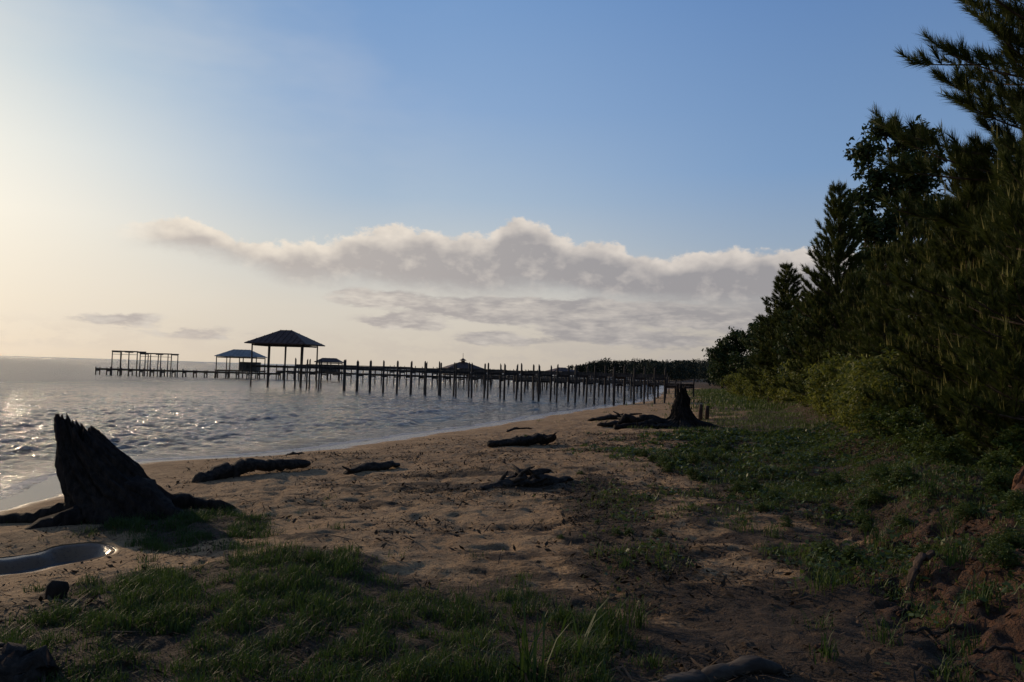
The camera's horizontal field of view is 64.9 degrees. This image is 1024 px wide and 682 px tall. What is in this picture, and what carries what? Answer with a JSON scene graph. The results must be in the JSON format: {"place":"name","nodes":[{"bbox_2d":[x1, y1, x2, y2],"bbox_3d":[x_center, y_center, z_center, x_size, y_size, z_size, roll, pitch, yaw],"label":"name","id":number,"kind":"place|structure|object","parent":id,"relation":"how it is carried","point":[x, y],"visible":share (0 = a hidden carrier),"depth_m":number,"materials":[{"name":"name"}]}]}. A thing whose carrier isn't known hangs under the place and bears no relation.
{"place":"outdoors","nodes":[
{"label":"outdoors","id":0,"kind":"place"},
{"bbox_2d":[0,356,661,574],"bbox_3d":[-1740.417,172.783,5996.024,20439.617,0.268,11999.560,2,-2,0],"label":"water","id":1,"kind":"structure","parent":0,"point":[147,418],"depth_m":43.50,"materials":[{"name":"liquid"}]},
{"bbox_2d":[111,350,145,376],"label":"boat lift frame","id":2,"kind":"object","parent":1,"relation":"in","point":[121,354],"visible":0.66,"depth_m":114.76,"materials":[{"name":"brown wood"}]},
{"bbox_2d":[139,353,178,377],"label":"boat lift frame","id":3,"kind":"object","parent":1,"relation":"in","point":[158,354],"visible":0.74,"depth_m":114.92,"materials":[{"name":"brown wood"}]},
{"bbox_2d":[95,367,280,379],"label":"pier","id":4,"kind":"structure","parent":1,"relation":"in","point":[215,372],"depth_m":119.93,"materials":[{"name":"brown wood"}]},
{"bbox_2d":[314,358,342,380],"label":"boathouse","id":5,"kind":"object","parent":1,"relation":"in","point":[329,361],"visible":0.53,"depth_m":129.45,"materials":[{"name":"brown wood"}]},
{"bbox_2d":[442,358,483,383],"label":"boathouse","id":6,"kind":"object","parent":1,"relation":"on","point":[463,364],"visible":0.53,"depth_m":141.31,"materials":[{"name":"brown wood"}]},
{"bbox_2d":[276,365,669,393],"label":"pier","id":7,"kind":"structure","parent":1,"relation":"in","point":[381,375],"depth_m":112.14,"materials":[{"name":"brown wood"}]},
{"bbox_2d":[294,358,665,404],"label":"pier","id":8,"kind":"structure","parent":1,"relation":"in","point":[425,369],"depth_m":68.38,"materials":[{"name":"brown wood"}]},
{"bbox_2d":[389,365,667,385],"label":"pier","id":9,"kind":"structure","parent":1,"relation":"in","point":[627,378],"depth_m":165.91,"materials":[{"name":"brown wood"}]},
{"bbox_2d":[467,371,663,391],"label":"pier","id":10,"kind":"structure","parent":1,"relation":"in","point":[497,376],"depth_m":126.95,"materials":[{"name":"brown wood"}]},
{"bbox_2d":[513,373,694,398],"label":"pier","id":11,"kind":"structure","parent":1,"relation":"in","point":[617,383],"depth_m":83.01,"materials":[{"name":"brown wood"}]},
{"bbox_2d":[0,376,1023,681],"bbox_3d":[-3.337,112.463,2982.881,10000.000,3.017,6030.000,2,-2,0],"label":"ground","id":12,"kind":"structure","parent":0,"point":[754,616],"depth_m":8.13,"materials":[{"name":"sand"}]},
{"bbox_2d":[0,642,59,681],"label":"driftwood log","id":13,"kind":"object","parent":12,"relation":"on","point":[19,662],"visible":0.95,"depth_m":4.82,"materials":[{"name":"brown wood"}]},
{"bbox_2d":[44,580,69,599],"bbox_3d":[-3.913,2.160,6.916,0.182,0.229,0.182,3,-3,-36],"label":"cut stump","id":14,"kind":"object","parent":12,"relation":"on","point":[54,588],"visible":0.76,"depth_m":6.86,"materials":[{"name":"brown wood"}]},
{"bbox_2d":[0,413,235,530],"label":"tree stump","id":15,"kind":"object","parent":12,"relation":"on","point":[102,478],"visible":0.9,"depth_m":10.90,"materials":[{"name":"brown wood"}]},
{"bbox_2d":[214,349,266,378],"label":"boathouse","id":16,"kind":"object","parent":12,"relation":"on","point":[239,354],"visible":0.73,"depth_m":126.41,"materials":[{"name":"metal"}]},
{"bbox_2d":[192,458,310,482],"bbox_3d":[-4.864,2.419,15.101,2.282,0.453,0.391,4,-3,-42],"label":"driftwood log","id":17,"kind":"object","parent":12,"relation":"on","point":[237,468],"visible":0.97,"depth_m":14.92,"materials":[{"name":"brown wood"}]},
{"bbox_2d":[244,330,324,387],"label":"pavilion","id":18,"kind":"structure","parent":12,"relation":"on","point":[285,338],"depth_m":82.31,"materials":[{"name":"brown wood"}]},
{"bbox_2d":[342,461,399,474],"bbox_3d":[-2.703,2.441,15.358,1.195,0.291,0.334,3,-2,-27],"label":"driftwood log","id":19,"kind":"object","parent":12,"relation":"on","point":[373,466],"visible":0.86,"depth_m":15.26,"materials":[{"name":"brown wood"}]},
{"bbox_2d":[0,489,795,681],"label":"grass","id":20,"kind":"structure","parent":12,"relation":"on","point":[367,633],"depth_m":5.87,"materials":[{"name":"plant"}]},
{"bbox_2d":[380,641,424,681],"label":"grass clump","id":21,"kind":"object","parent":12,"relation":"on","point":[400,666],"visible":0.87,"depth_m":4.64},
{"bbox_2d":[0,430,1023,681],"bbox_3d":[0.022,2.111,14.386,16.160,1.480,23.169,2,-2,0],"label":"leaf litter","id":22,"kind":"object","parent":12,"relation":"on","point":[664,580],"visible":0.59,"depth_m":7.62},
{"bbox_2d":[462,588,580,681],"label":"grass clump","id":23,"kind":"object","parent":12,"relation":"on","point":[525,659],"visible":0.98,"depth_m":4.63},
{"bbox_2d":[487,432,556,446],"bbox_3d":[0.294,2.679,21.907,2.109,0.438,0.549,3,-2,-22],"label":"driftwood log","id":24,"kind":"object","parent":12,"relation":"on","point":[542,439],"visible":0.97,"depth_m":21.78,"materials":[{"name":"brown wood"}]},
{"bbox_2d":[476,464,572,489],"bbox_3d":[0.176,2.275,13.341,1.827,0.401,0.694,3,-3,-39],"label":"driftwood log","id":25,"kind":"object","parent":12,"relation":"on","point":[521,478],"visible":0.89,"depth_m":13.15,"materials":[{"name":"brown wood"}]},
{"bbox_2d":[505,466,551,478],"bbox_3d":[0.171,2.260,13.793,0.359,0.244,1.324,0,-3,40],"label":"driftwood log","id":26,"kind":"object","parent":12,"relation":"on","point":[528,473],"visible":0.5,"depth_m":13.78,"materials":[{"name":"brown wood"}]},
{"bbox_2d":[543,597,570,622],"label":"grass clump","id":27,"kind":"object","parent":12,"relation":"on","point":[561,611],"visible":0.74,"depth_m":5.83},
{"bbox_2d":[540,593,615,662],"bbox_3d":[0.378,1.774,4.956,0.509,0.412,0.420,1,-2,12],"label":"grass clump","id":28,"kind":"object","parent":12,"relation":"on","point":[559,642],"visible":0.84,"depth_m":4.92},
{"bbox_2d":[588,411,623,420],"bbox_3d":[4.147,3.214,34.412,2.135,0.470,0.683,2,-2,-20],"label":"driftwood log","id":29,"kind":"object","parent":12,"relation":"on","point":[609,416],"visible":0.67,"depth_m":34.21,"materials":[{"name":"brown wood"}]},
{"bbox_2d":[583,591,639,645],"bbox_3d":[0.689,1.866,5.420,0.454,0.337,0.524,2,-2,-20],"label":"grass clump","id":30,"kind":"object","parent":12,"relation":"on","point":[610,624],"visible":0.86,"depth_m":5.41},
{"bbox_2d":[597,413,641,426],"bbox_3d":[4.356,2.933,29.779,2.431,0.560,1.014,1,-2,5],"label":"driftwood log","id":31,"kind":"object","parent":12,"relation":"on","point":[611,423],"visible":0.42,"depth_m":29.54,"materials":[{"name":"brown wood"}]},
{"bbox_2d":[567,354,719,386],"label":"distant woods","id":32,"kind":"object","parent":12,"relation":"on","point":[676,370],"visible":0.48,"depth_m":288.27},
{"bbox_2d":[614,592,676,629],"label":"grass clump","id":33,"kind":"object","parent":12,"relation":"on","point":[641,619],"visible":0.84,"depth_m":5.72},
{"bbox_2d":[630,420,671,428],"bbox_3d":[4.850,2.950,28.228,1.561,0.347,0.621,2,-2,-5],"label":"driftwood log","id":34,"kind":"object","parent":12,"relation":"on","point":[658,425],"visible":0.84,"depth_m":28.16,"materials":[{"name":"brown wood"}]},
{"bbox_2d":[613,383,719,429],"bbox_3d":[5.920,2.312,28.949,4.737,1.826,2.858,2,-2,0],"label":"tree stump","id":35,"kind":"object","parent":12,"relation":"on","point":[682,414],"visible":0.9,"depth_m":28.67,"materials":[{"name":"brown wood"}]},
{"bbox_2d":[684,465,699,480],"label":"shrub","id":36,"kind":"object","parent":12,"relation":"on","point":[690,472],"visible":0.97,"depth_m":13.78,"materials":[{"name":"green plant"}]},
{"bbox_2d":[650,655,782,681],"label":"driftwood log","id":37,"kind":"object","parent":12,"relation":"on","point":[744,664],"visible":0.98,"depth_m":4.61,"materials":[{"name":"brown wood"}]},
{"bbox_2d":[701,326,749,386],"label":"oak tree","id":38,"kind":"object","parent":12,"relation":"on","point":[723,346],"visible":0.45,"depth_m":87.37,"materials":[{"name":"green plant"}]},
{"bbox_2d":[720,372,745,394],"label":"shrub","id":39,"kind":"object","parent":12,"relation":"on","point":[729,378],"visible":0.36,"depth_m":79.56,"materials":[{"name":"green plant"}]},
{"bbox_2d":[725,322,754,373],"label":"oak tree","id":40,"kind":"object","parent":12,"relation":"on","point":[739,361],"visible":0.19,"depth_m":76.92,"materials":[{"name":"green plant"}]},
{"bbox_2d":[731,366,760,397],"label":"shrub","id":41,"kind":"object","parent":12,"relation":"on","point":[739,378],"visible":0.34,"depth_m":71.79,"materials":[{"name":"green plant"}]},
{"bbox_2d":[741,477,763,491],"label":"shrub","id":42,"kind":"object","parent":12,"relation":"on","point":[754,482],"visible":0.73,"depth_m":12.14,"materials":[{"name":"green plant"}]},
{"bbox_2d":[743,314,776,370],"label":"oak tree","id":43,"kind":"object","parent":12,"relation":"on","point":[756,323],"visible":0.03,"depth_m":64.11,"materials":[{"name":"green plant"}]},
{"bbox_2d":[743,368,777,401],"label":"shrub","id":44,"kind":"object","parent":12,"relation":"on","point":[751,396],"visible":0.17,"depth_m":58.25,"materials":[{"name":"green plant"}]},
{"bbox_2d":[757,366,786,403],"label":"shrub","id":45,"kind":"object","parent":12,"relation":"on","point":[772,389],"visible":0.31,"depth_m":51.72,"materials":[{"name":"green plant"}]},
{"bbox_2d":[522,421,1023,681],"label":"leafy ground cover","id":46,"kind":"object","parent":12,"relation":"on","point":[779,436],"visible":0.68,"depth_m":12.48,"materials":[{"name":"green plant"}]},
{"bbox_2d":[738,262,809,394],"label":"pine tree","id":47,"kind":"object","parent":12,"relation":"on","point":[782,284],"visible":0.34,"depth_m":56.88,"materials":[{"name":"green plant"}]},
{"bbox_2d":[765,292,812,396],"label":"pine tree","id":48,"kind":"object","parent":12,"relation":"on","point":[797,301],"visible":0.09,"depth_m":50.06,"materials":[{"name":"green plant"}]},
{"bbox_2d":[773,313,811,383],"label":"oak tree","id":49,"kind":"object","parent":12,"relation":"on","point":[785,350],"visible":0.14,"depth_m":46.29,"materials":[{"name":"green plant"}]},
{"bbox_2d":[777,359,809,406],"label":"shrub","id":50,"kind":"object","parent":12,"relation":"on","point":[794,375],"visible":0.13,"depth_m":40.28,"materials":[{"name":"green plant"}]},
{"bbox_2d":[782,350,815,408],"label":"shrub","id":51,"kind":"object","parent":12,"relation":"on","point":[792,395],"visible":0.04,"depth_m":36.49,"materials":[{"name":"green plant"}]},
{"bbox_2d":[782,283,833,406],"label":"pine tree","id":52,"kind":"object","parent":12,"relation":"on","point":[790,380],"visible":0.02,"depth_m":38.28,"materials":[{"name":"green plant"}]},
{"bbox_2d":[801,605,836,630],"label":"grass clump","id":53,"kind":"object","parent":12,"relation":"on","point":[824,624],"visible":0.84,"depth_m":5.54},
{"bbox_2d":[813,538,836,560],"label":"shrub","id":54,"kind":"object","parent":12,"relation":"on","point":[823,545],"visible":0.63,"depth_m":7.76,"materials":[{"name":"green plant"}]},
{"bbox_2d":[801,347,849,419],"bbox_3d":[11.351,1.495,27.992,2.837,2.563,2.467,0,-3,36],"label":"shrub","id":55,"kind":"object","parent":12,"relation":"on","point":[817,387],"visible":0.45,"depth_m":28.09,"materials":[{"name":"green plant"}]},
{"bbox_2d":[809,628,843,664],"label":"grass clump","id":56,"kind":"object","parent":12,"relation":"on","point":[825,652],"visible":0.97,"depth_m":4.92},
{"bbox_2d":[773,179,885,394],"bbox_3d":[13.871,-1.996,34.123,5.083,10.140,5.257,3,-2,-23],"label":"pine tree","id":57,"kind":"object","parent":12,"relation":"on","point":[836,243],"visible":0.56,"depth_m":33.96,"materials":[{"name":"green plant"}]},
{"bbox_2d":[810,561,850,591],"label":"grass clump","id":58,"kind":"object","parent":12,"relation":"on","point":[828,582],"visible":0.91,"depth_m":6.55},
{"bbox_2d":[804,270,868,410],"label":"pine tree","id":59,"kind":"object","parent":12,"relation":"on","point":[850,298],"visible":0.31,"depth_m":30.44,"materials":[{"name":"green plant"}]},
{"bbox_2d":[840,541,867,565],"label":"shrub","id":60,"kind":"object","parent":12,"relation":"on","point":[849,554],"visible":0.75,"depth_m":7.51,"materials":[{"name":"green plant"}]},
{"bbox_2d":[823,353,894,404],"bbox_3d":[11.122,1.295,24.407,2.634,2.380,2.291,3,-2,-32],"label":"shrub","id":61,"kind":"object","parent":12,"relation":"on","point":[831,385],"visible":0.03,"depth_m":24.56,"materials":[{"name":"green plant"}]},
{"bbox_2d":[822,354,900,425],"bbox_3d":[10.114,1.335,22.428,2.115,2.197,2.432,3,-3,-39],"label":"shrub","id":62,"kind":"object","parent":12,"relation":"on","point":[832,405],"visible":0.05,"depth_m":22.65,"materials":[{"name":"green plant"}]},
{"bbox_2d":[825,244,903,394],"bbox_3d":[11.823,-0.326,26.107,3.831,5.856,3.766,2,-2,-16],"label":"pine tree","id":63,"kind":"object","parent":12,"relation":"on","point":[878,255],"visible":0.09,"depth_m":26.05,"materials":[{"name":"green plant"}]},
{"bbox_2d":[832,355,907,430],"bbox_3d":[8.821,1.352,20.000,1.938,2.014,2.229,0,-3,43],"label":"shrub","id":64,"kind":"object","parent":12,"relation":"on","point":[857,376],"visible":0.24,"depth_m":19.89,"materials":[{"name":"green plant"}]},
{"bbox_2d":[831,266,911,420],"bbox_3d":[11.382,0.107,24.151,3.113,4.945,3.036,3,-2,-24],"label":"pine tree","id":65,"kind":"object","parent":12,"relation":"on","point":[876,310],"visible":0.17,"depth_m":24.33,"materials":[{"name":"green plant"}]},
{"bbox_2d":[862,486,889,504],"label":"shrub","id":66,"kind":"object","parent":12,"relation":"on","point":[873,492],"visible":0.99,"depth_m":10.21,"materials":[{"name":"green plant"}]},
{"bbox_2d":[862,522,893,545],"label":"grass clump","id":67,"kind":"object","parent":12,"relation":"on","point":[875,536],"visible":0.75,"depth_m":8.24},
{"bbox_2d":[865,464,892,484],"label":"shrub","id":68,"kind":"object","parent":12,"relation":"on","point":[883,473],"visible":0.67,"depth_m":10.86,"materials":[{"name":"green plant"}]},
{"bbox_2d":[833,364,925,436],"bbox_3d":[8.041,1.305,17.689,1.824,1.648,1.586,1,-2,21],"label":"shrub","id":69,"kind":"object","parent":12,"relation":"on","point":[883,384],"visible":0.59,"depth_m":17.51,"materials":[{"name":"green plant"}]},
{"bbox_2d":[854,401,905,435],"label":"shrub","id":70,"kind":"object","parent":12,"relation":"on","point":[882,416],"visible":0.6,"depth_m":16.57,"materials":[{"name":"green plant"}]},
{"bbox_2d":[830,333,934,410],"bbox_3d":[10.027,1.052,20.683,2.837,2.563,2.467,3,-2,-23],"label":"shrub","id":71,"kind":"object","parent":12,"relation":"on","point":[889,361],"visible":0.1,"depth_m":20.74,"materials":[{"name":"green plant"}]},
{"bbox_2d":[860,607,905,648],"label":"grass clump","id":72,"kind":"object","parent":12,"relation":"on","point":[885,635],"visible":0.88,"depth_m":5.25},
{"bbox_2d":[837,114,947,285],"bbox_3d":[19.560,-4.160,40.283,6.737,14.702,4.087,2,-2,0],"label":"oak tree","id":73,"kind":"object","parent":12,"relation":"on","point":[871,223],"visible":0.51,"depth_m":39.92,"materials":[{"name":"green plant"}]},
{"bbox_2d":[848,208,936,422],"bbox_3d":[10.858,-0.592,21.947,3.343,6.069,3.260,2,-2,-10],"label":"pine tree","id":74,"kind":"object","parent":12,"relation":"on","point":[914,230],"visible":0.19,"depth_m":21.88,"materials":[{"name":"green plant"}]},
{"bbox_2d":[890,514,913,527],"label":"shrub","id":75,"kind":"object","parent":12,"relation":"on","point":[900,518],"visible":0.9,"depth_m":8.72,"materials":[{"name":"green plant"}]},
{"bbox_2d":[881,404,927,444],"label":"shrub","id":76,"kind":"object","parent":12,"relation":"on","point":[898,423],"visible":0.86,"depth_m":14.92,"materials":[{"name":"green plant"}]},
{"bbox_2d":[891,464,921,484],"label":"shrub","id":77,"kind":"object","parent":12,"relation":"on","point":[898,474],"visible":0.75,"depth_m":10.45,"materials":[{"name":"green plant"}]},
{"bbox_2d":[857,226,982,436],"bbox_3d":[9.080,-0.193,17.343,3.270,4.772,3.215,1,-2,6],"label":"pine tree","id":78,"kind":"object","parent":12,"relation":"on","point":[927,258],"visible":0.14,"depth_m":17.22,"materials":[{"name":"green plant"}]},
{"bbox_2d":[904,550,935,592],"bbox_3d":[3.217,1.874,6.397,0.326,0.418,0.113,3,-2,-21],"label":"exposed root","id":79,"kind":"object","parent":12,"relation":"on","point":[915,569],"visible":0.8,"depth_m":6.37,"materials":[{"name":"brown wood"}]},
{"bbox_2d":[886,623,963,637],"bbox_3d":[2.674,1.934,5.392,0.631,0.164,0.108,1,-2,26],"label":"exposed root","id":80,"kind":"object","parent":12,"relation":"on","point":[927,629],"visible":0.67,"depth_m":5.37,"materials":[{"name":"brown wood"}]},
{"bbox_2d":[896,420,954,453],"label":"shrub","id":81,"kind":"object","parent":12,"relation":"on","point":[926,435],"visible":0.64,"depth_m":13.52,"materials":[{"name":"green plant"}]},
{"bbox_2d":[908,595,942,619],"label":"grass clump","id":82,"kind":"object","parent":12,"relation":"on","point":[915,607],"visible":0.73,"depth_m":5.86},
{"bbox_2d":[914,472,942,496],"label":"grass clump","id":83,"kind":"object","parent":12,"relation":"on","point":[927,485],"visible":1,"depth_m":9.31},
{"bbox_2d":[878,133,999,402],"bbox_3d":[10.461,-1.287,18.164,3.886,7.049,3.953,3,-3,-40],"label":"pine tree","id":84,"kind":"object","parent":12,"relation":"on","point":[889,303],"depth_m":18.73,"materials":[{"name":"green plant"}]},
{"bbox_2d":[878,151,1000,435],"bbox_3d":[9.225,-0.954,15.860,3.648,5.856,3.587,3,-3,-36],"label":"pine tree","id":85,"kind":"object","parent":12,"relation":"on","point":[927,365],"visible":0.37,"depth_m":15.84,"materials":[{"name":"green plant"}]},
{"bbox_2d":[864,0,1023,347],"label":"pine tree","id":86,"kind":"object","parent":12,"relation":"on","point":[1004,28],"visible":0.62,"depth_m":15.29,"materials":[{"name":"green plant"}]},
{"bbox_2d":[920,434,968,464],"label":"shrub","id":87,"kind":"object","parent":12,"relation":"on","point":[944,450],"visible":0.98,"depth_m":11.91,"materials":[{"name":"green plant"}]},
{"bbox_2d":[936,512,967,537],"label":"grass clump","id":88,"kind":"object","parent":12,"relation":"on","point":[952,526],"visible":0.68,"depth_m":7.97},
{"bbox_2d":[921,661,997,675],"bbox_3d":[2.618,1.944,4.825,0.507,0.090,0.089,0,-3,42],"label":"exposed root","id":89,"kind":"object","parent":12,"relation":"on","point":[977,668],"visible":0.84,"depth_m":4.77,"materials":[{"name":"brown wood"}]},
{"bbox_2d":[932,648,987,681],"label":"grass clump","id":90,"kind":"object","parent":12,"relation":"on","point":[949,671],"visible":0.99,"depth_m":4.62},
{"bbox_2d":[942,536,986,567],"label":"grass clump","id":91,"kind":"object","parent":12,"relation":"on","point":[955,556],"visible":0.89,"depth_m":6.34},
{"bbox_2d":[939,622,990,657],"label":"grass clump","id":92,"kind":"object","parent":12,"relation":"on","point":[969,645],"visible":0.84,"depth_m":5.04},
{"bbox_2d":[942,416,987,450],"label":"shrub","id":93,"kind":"object","parent":12,"relation":"on","point":[972,442],"visible":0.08,"depth_m":13.93,"materials":[{"name":"green plant"}]},
{"bbox_2d":[907,154,1023,457],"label":"pine tree","id":94,"kind":"object","parent":12,"relation":"on","point":[949,363],"visible":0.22,"depth_m":13.21,"materials":[{"name":"green plant"}]},
{"bbox_2d":[952,499,982,519],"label":"shrub","id":95,"kind":"object","parent":12,"relation":"on","point":[961,510],"visible":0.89,"depth_m":8.06,"materials":[{"name":"green plant"}]},
{"bbox_2d":[924,103,1023,459],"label":"pine tree","id":96,"kind":"object","parent":12,"relation":"on","point":[1010,298],"visible":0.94,"depth_m":11.63,"materials":[{"name":"green plant"}]},
{"bbox_2d":[961,567,1000,610],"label":"grass clump","id":97,"kind":"object","parent":12,"relation":"on","point":[985,593],"visible":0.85,"depth_m":5.55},
{"bbox_2d":[940,645,1023,660],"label":"exposed root","id":98,"kind":"object","parent":12,"relation":"on","point":[990,649],"visible":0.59,"depth_m":4.91,"materials":[{"name":"brown wood"}]},
{"bbox_2d":[977,448,1013,475],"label":"shrub","id":99,"kind":"object","parent":12,"relation":"on","point":[989,463],"visible":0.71,"depth_m":10.34,"materials":[{"name":"green plant"}]},
{"bbox_2d":[979,469,1012,498],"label":"shrub","id":100,"kind":"object","parent":12,"relation":"on","point":[991,481],"visible":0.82,"depth_m":9.18,"materials":[{"name":"green plant"}]},
{"bbox_2d":[977,538,1023,568],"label":"shrub","id":101,"kind":"object","parent":12,"relation":"on","point":[1003,553],"visible":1,"depth_m":5.96,"materials":[{"name":"green plant"}]},
{"bbox_2d":[984,523,1023,549],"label":"shrub","id":102,"kind":"object","parent":12,"relation":"on","point":[989,537],"visible":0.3,"depth_m":6.54,"materials":[{"name":"green plant"}]},
{"bbox_2d":[990,465,1018,488],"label":"shrub","id":103,"kind":"object","parent":12,"relation":"on","point":[1014,472],"visible":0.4,"depth_m":9.25,"materials":[{"name":"green plant"}]},
{"bbox_2d":[990,422,1023,465],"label":"shrub","id":104,"kind":"object","parent":12,"relation":"on","point":[1010,444],"visible":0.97,"depth_m":11.13,"materials":[{"name":"green plant"}]},
{"bbox_2d":[991,466,1023,509],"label":"tree stump","id":105,"kind":"object","parent":12,"relation":"on","point":[1018,481],"visible":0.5,"depth_m":8.83,"materials":[{"name":"wood"}]},
{"bbox_2d":[994,488,1023,515],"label":"shrub","id":106,"kind":"object","parent":12,"relation":"on","point":[1018,499],"visible":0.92,"depth_m":8.18,"materials":[{"name":"green plant"}]},
{"bbox_2d":[995,529,1023,550],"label":"shrub","id":107,"kind":"object","parent":12,"relation":"on","point":[1003,538],"visible":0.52,"depth_m":6.41,"materials":[{"name":"green plant"}]},
{"bbox_2d":[0,0,1023,371],"label":"sky","id":108,"kind":"structure","parent":0,"point":[544,183],"materials":[{"name":"blue"}]},
{"bbox_2d":[494,387,1023,681],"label":"beach grass","id":109,"kind":"structure","parent":0,"point":[723,395],"depth_m":11.41,"materials":[{"name":"green plant"}]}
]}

